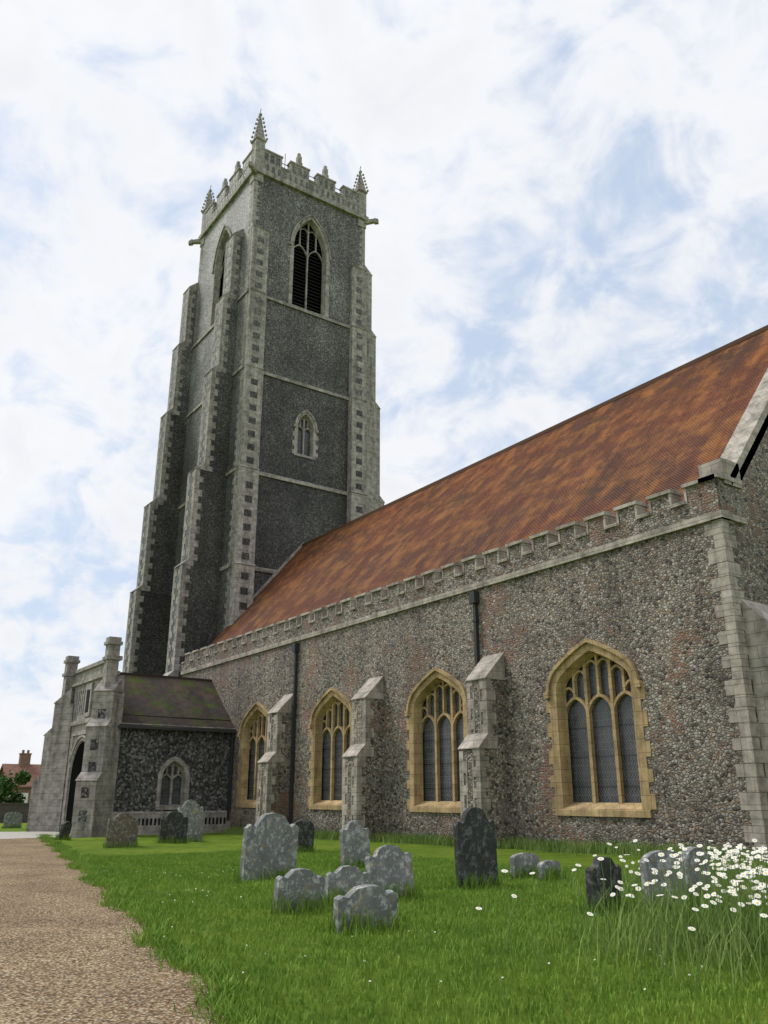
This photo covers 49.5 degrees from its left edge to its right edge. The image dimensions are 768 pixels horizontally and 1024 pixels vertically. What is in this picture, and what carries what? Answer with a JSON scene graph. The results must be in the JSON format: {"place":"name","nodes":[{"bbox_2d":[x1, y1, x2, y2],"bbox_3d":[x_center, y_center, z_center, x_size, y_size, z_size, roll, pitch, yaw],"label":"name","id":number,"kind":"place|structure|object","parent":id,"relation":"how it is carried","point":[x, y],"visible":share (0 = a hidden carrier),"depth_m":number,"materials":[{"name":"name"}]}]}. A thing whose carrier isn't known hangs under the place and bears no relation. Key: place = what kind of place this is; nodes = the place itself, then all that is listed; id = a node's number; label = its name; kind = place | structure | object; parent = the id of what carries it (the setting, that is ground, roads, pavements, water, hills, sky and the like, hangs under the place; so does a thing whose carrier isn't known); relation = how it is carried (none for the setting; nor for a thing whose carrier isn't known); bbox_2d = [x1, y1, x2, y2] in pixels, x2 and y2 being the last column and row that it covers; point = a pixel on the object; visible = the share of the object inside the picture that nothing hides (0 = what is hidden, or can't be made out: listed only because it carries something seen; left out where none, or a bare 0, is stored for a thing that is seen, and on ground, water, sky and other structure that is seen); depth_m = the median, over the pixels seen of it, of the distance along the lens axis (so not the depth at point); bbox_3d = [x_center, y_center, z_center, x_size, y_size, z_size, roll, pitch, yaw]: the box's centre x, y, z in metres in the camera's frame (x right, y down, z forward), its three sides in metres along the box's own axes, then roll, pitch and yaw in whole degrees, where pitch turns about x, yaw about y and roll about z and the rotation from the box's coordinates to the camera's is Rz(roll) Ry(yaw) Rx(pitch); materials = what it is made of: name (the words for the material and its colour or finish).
{"place":"outdoors","nodes":[
{"label":"outdoors","id":0,"kind":"place"},
{"bbox_2d":[0,771,31,802],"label":"house walls","id":1,"kind":"structure","parent":0,"point":[25,790],"depth_m":100.79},
{"bbox_2d":[0,764,40,787],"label":"house roof","id":2,"kind":"structure","parent":1,"relation":"on","point":[34,769],"depth_m":103.25,"materials":[{"name":"red tile"}]},
{"bbox_2d":[18,750,31,766],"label":"house chimney","id":3,"kind":"object","parent":2,"relation":"on","point":[24,759],"visible":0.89,"depth_m":104.51,"materials":[{"name":"red brick"}]},
{"bbox_2d":[22,793,27,802],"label":"house windows","id":4,"kind":"structure","parent":1,"relation":"in","point":[26,795],"depth_m":100.60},
{"bbox_2d":[0,838,229,1023],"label":"gravel path","id":5,"kind":"structure","parent":0,"point":[66,957],"depth_m":7.49,"materials":[{"name":"beige gravel"}]},
{"bbox_2d":[75,686,230,821],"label":"porch flint walls","id":6,"kind":"structure","parent":0,"point":[145,755],"depth_m":39.16,"materials":[{"name":"grey stone"}]},
{"bbox_2d":[118,672,235,729],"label":"porch roof tiles","id":7,"kind":"object","parent":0,"point":[151,696],"visible":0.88,"depth_m":41.52,"materials":[{"name":"brown tile"}]},
{"bbox_2d":[0,823,767,1023],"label":"lawn","id":8,"kind":"structure","parent":0,"point":[211,842],"depth_m":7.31,"materials":[{"name":"green plant"}]},
{"bbox_2d":[3,812,22,828],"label":"headstone","id":9,"kind":"object","parent":8,"relation":"on","point":[13,818],"visible":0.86,"depth_m":50.34,"materials":[{"name":"grey stone"}]},
{"bbox_2d":[0,769,31,802],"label":"tree","id":10,"kind":"object","parent":8,"relation":"on","point":[7,785],"visible":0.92,"depth_m":67.95,"materials":[{"name":"green plant"}]},
{"bbox_2d":[0,831,69,838],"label":"porch apron","id":11,"kind":"object","parent":8,"relation":"on","point":[9,835],"visible":0.21,"depth_m":37.76,"materials":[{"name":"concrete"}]},
{"bbox_2d":[58,821,71,839],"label":"headstone","id":12,"kind":"object","parent":8,"relation":"on","point":[66,826],"visible":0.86,"depth_m":32.69,"materials":[{"name":"grey stone"}]},
{"bbox_2d":[105,813,138,847],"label":"headstone","id":13,"kind":"object","parent":8,"relation":"on","point":[122,826],"visible":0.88,"depth_m":26.80,"materials":[{"name":"grey stone"}]},
{"bbox_2d":[26,636,234,837],"bbox_3d":[-13.158,11.032,39.544,6.298,9.400,10.559,55,-57,-67],"label":"porch ashlar stone","id":14,"kind":"object","parent":8,"relation":"on","point":[67,733],"visible":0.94,"depth_m":39.22,"materials":[{"name":"grey stone"}]},
{"bbox_2d":[35,833,282,1023],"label":"verge tufts","id":15,"kind":"object","parent":8,"relation":"on","point":[226,989],"visible":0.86,"depth_m":7.64,"materials":[{"name":"green plant"}]},
{"bbox_2d":[158,811,187,842],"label":"headstone","id":16,"kind":"object","parent":8,"relation":"on","point":[173,823],"visible":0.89,"depth_m":29.05,"materials":[{"name":"grey stone"}]},
{"bbox_2d":[178,800,202,841],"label":"headstone","id":17,"kind":"object","parent":8,"relation":"on","point":[192,810],"visible":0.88,"depth_m":30.88,"materials":[{"name":"grey stone"}]},
{"bbox_2d":[239,812,298,881],"bbox_3d":[-2.038,6.152,14.812,1.150,1.520,0.110,19,-23,-41],"label":"headstone","id":18,"kind":"object","parent":8,"relation":"on","point":[270,839],"visible":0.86,"depth_m":14.79,"materials":[{"name":"grey stone"}]},
{"bbox_2d":[273,868,324,912],"bbox_3d":[-1.090,5.002,10.536,0.680,0.920,0.110,16,-20,-33],"label":"headstone","id":19,"kind":"object","parent":8,"relation":"on","point":[302,881],"visible":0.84,"depth_m":10.54,"materials":[{"name":"grey stone"}]},
{"bbox_2d":[293,820,314,851],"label":"headstone","id":20,"kind":"object","parent":8,"relation":"on","point":[306,834],"visible":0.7,"depth_m":22.85,"materials":[{"name":"grey stone"}]},
{"bbox_2d":[325,865,370,904],"bbox_3d":[-0.503,5.280,11.305,0.640,0.890,0.110,12,-21,-26],"label":"headstone","id":21,"kind":"object","parent":8,"relation":"on","point":[342,877],"visible":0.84,"depth_m":11.33,"materials":[{"name":"grey stone"}]},
{"bbox_2d":[339,820,369,866],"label":"headstone","id":22,"kind":"object","parent":8,"relation":"on","point":[354,840],"visible":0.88,"depth_m":17.35,"materials":[{"name":"grey stone"}]},
{"bbox_2d":[0,824,719,935],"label":"grass tufts","id":23,"kind":"object","parent":8,"relation":"on","point":[369,923],"visible":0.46,"depth_m":11.21,"materials":[{"name":"green plant"}]},
{"bbox_2d":[333,884,397,933],"bbox_3d":[-0.201,4.530,9.072,0.750,0.870,0.110,9,-14,-30],"label":"headstone","id":24,"kind":"object","parent":8,"relation":"on","point":[356,899],"visible":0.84,"depth_m":9.08,"materials":[{"name":"grey stone"}]},
{"bbox_2d":[364,845,413,898],"bbox_3d":[0.099,5.334,11.834,0.760,1.130,0.110,11,-28,-35],"label":"headstone","id":25,"kind":"object","parent":8,"relation":"on","point":[384,864],"visible":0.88,"depth_m":11.89,"materials":[{"name":"grey stone"}]},
{"bbox_2d":[162,872,701,989],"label":"daisy petals","id":26,"kind":"object","parent":8,"relation":"on","point":[352,936],"visible":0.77,"depth_m":7.46,"materials":[{"name":"white plant"}]},
{"bbox_2d":[182,416,767,854],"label":"nave flint walls","id":27,"kind":"structure","parent":8,"relation":"on","point":[648,608],"depth_m":24.85,"materials":[{"name":"grey stone"}]},
{"bbox_2d":[117,591,479,823],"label":"drainpipes","id":28,"kind":"object","parent":27,"relation":"attached to","point":[474,598],"visible":0.73,"depth_m":36.72,"materials":[{"name":"grey metal"}]},
{"bbox_2d":[160,420,641,804],"bbox_3d":[-2.249,0.890,41.324,11.980,25.950,37.860,13,-23,-33],"label":"window glass","id":29,"kind":"object","parent":27,"relation":"attached to","point":[604,756],"visible":0.34,"depth_m":24.12,"materials":[{"name":"grey glass"}]},
{"bbox_2d":[236,638,656,817],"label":"window surrounds","id":30,"kind":"object","parent":27,"relation":"attached to","point":[571,662],"depth_m":24.64,"materials":[{"name":"beige stone"}]},
{"bbox_2d":[181,369,767,860],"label":"stone trim","id":31,"kind":"structure","parent":27,"relation":"attached to","point":[751,621],"depth_m":23.95,"materials":[{"name":"grey stone"}]},
{"bbox_2d":[210,325,767,644],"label":"nave roof tiles","id":32,"kind":"object","parent":27,"relation":"on","point":[675,428],"visible":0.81,"depth_m":33.12,"materials":[{"name":"brown tile"}]},
{"bbox_2d":[453,807,498,888],"bbox_3d":[1.502,5.661,13.557,0.820,1.620,0.110,11,-23,-35],"label":"headstone","id":33,"kind":"object","parent":8,"relation":"on","point":[474,840],"visible":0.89,"depth_m":13.56,"materials":[{"name":"grey stone"}]},
{"bbox_2d":[218,824,767,862],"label":"tall grass","id":34,"kind":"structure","parent":8,"relation":"on","point":[589,848],"depth_m":23.07,"materials":[{"name":"green plant"}]},
{"bbox_2d":[510,853,539,878],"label":"headstone","id":35,"kind":"object","parent":8,"relation":"on","point":[523,859],"visible":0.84,"depth_m":14.96,"materials":[{"name":"grey stone"}]},
{"bbox_2d":[537,860,560,879],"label":"headstone","id":36,"kind":"object","parent":8,"relation":"on","point":[544,864],"visible":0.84,"depth_m":14.46,"materials":[{"name":"grey stone"}]},
{"bbox_2d":[354,868,767,1011],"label":"long grass","id":37,"kind":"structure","parent":8,"relation":"on","point":[701,929],"depth_m":7.71,"materials":[{"name":"green plant"}]},
{"bbox_2d":[585,856,622,913],"bbox_3d":[2.807,4.938,10.564,0.600,1.060,0.110,14,-21,-37],"label":"headstone","id":38,"kind":"object","parent":8,"relation":"on","point":[594,874],"visible":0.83,"depth_m":10.55,"materials":[{"name":"grey stone"}]},
{"bbox_2d":[479,841,767,984],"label":"flower stems","id":39,"kind":"object","parent":8,"relation":"on","point":[707,899],"visible":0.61,"depth_m":7.94,"materials":[{"name":"green plant"}]},
{"bbox_2d":[476,839,767,930],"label":"daisies","id":40,"kind":"object","parent":39,"relation":"attached to","point":[740,877],"visible":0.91,"depth_m":8.36,"materials":[{"name":"white plant"}]},
{"bbox_2d":[504,855,767,921],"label":"grass tufts","id":41,"kind":"object","parent":8,"relation":"on","point":[710,871],"visible":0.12,"depth_m":12.87,"materials":[{"name":"green plant"}]},
{"bbox_2d":[639,850,686,911],"bbox_3d":[3.586,4.912,10.596,0.660,1.130,0.110,9,-23,-28],"label":"headstone","id":42,"kind":"object","parent":8,"relation":"on","point":[653,858],"visible":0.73,"depth_m":10.62,"materials":[{"name":"grey stone"}]},
{"bbox_2d":[679,846,709,898],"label":"headstone","id":43,"kind":"object","parent":8,"relation":"on","point":[691,856],"visible":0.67,"depth_m":11.40,"materials":[{"name":"grey stone"}]},
{"bbox_2d":[621,846,767,892],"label":"oxeye daisy stems","id":44,"kind":"object","parent":8,"relation":"on","point":[722,866],"visible":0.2,"depth_m":12.92,"materials":[{"name":"green plant"}]},
{"bbox_2d":[593,842,767,881],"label":"daisies","id":45,"kind":"object","parent":44,"relation":"attached to","point":[749,857],"visible":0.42,"depth_m":13.33,"materials":[{"name":"white plant"}]},
{"bbox_2d":[0,0,767,767],"label":"sky","id":46,"kind":"structure","parent":0,"point":[568,199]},
{"label":"ground","id":47,"kind":"structure","parent":0,"visible":0},
{"bbox_2d":[0,803,29,822],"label":"churchyard wall","id":48,"kind":"structure","parent":47,"relation":"on","point":[21,808],"depth_m":65.04,"materials":[{"name":"grey stone"}]},
{"bbox_2d":[66,225,321,825],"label":"dark interiors","id":49,"kind":"object","parent":47,"relation":"on","point":[77,766],"visible":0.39,"depth_m":62.64,"materials":[{"name":"black"}]},
{"bbox_2d":[124,152,362,790],"bbox_3d":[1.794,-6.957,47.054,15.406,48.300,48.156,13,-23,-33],"label":"tower flint walls","id":50,"kind":"structure","parent":47,"relation":"on","point":[304,348],"depth_m":58.93,"materials":[{"name":"grey stone"}]},
{"bbox_2d":[122,113,384,676],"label":"church tower","id":51,"kind":"structure","parent":50,"relation":"attached to","point":[367,498],"depth_m":59.74,"materials":[{"name":"grey stone"}]},
{"bbox_2d":[210,109,360,205],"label":"finials","id":52,"kind":"object","parent":51,"relation":"on","point":[288,166],"visible":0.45,"depth_m":65.29,"materials":[{"name":"grey stone"}]},
{"bbox_2d":[221,226,321,311],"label":"louvers","id":53,"kind":"object","parent":50,"relation":"attached to","point":[298,272],"visible":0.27,"depth_m":63.00,"materials":[{"name":"grey wood"}]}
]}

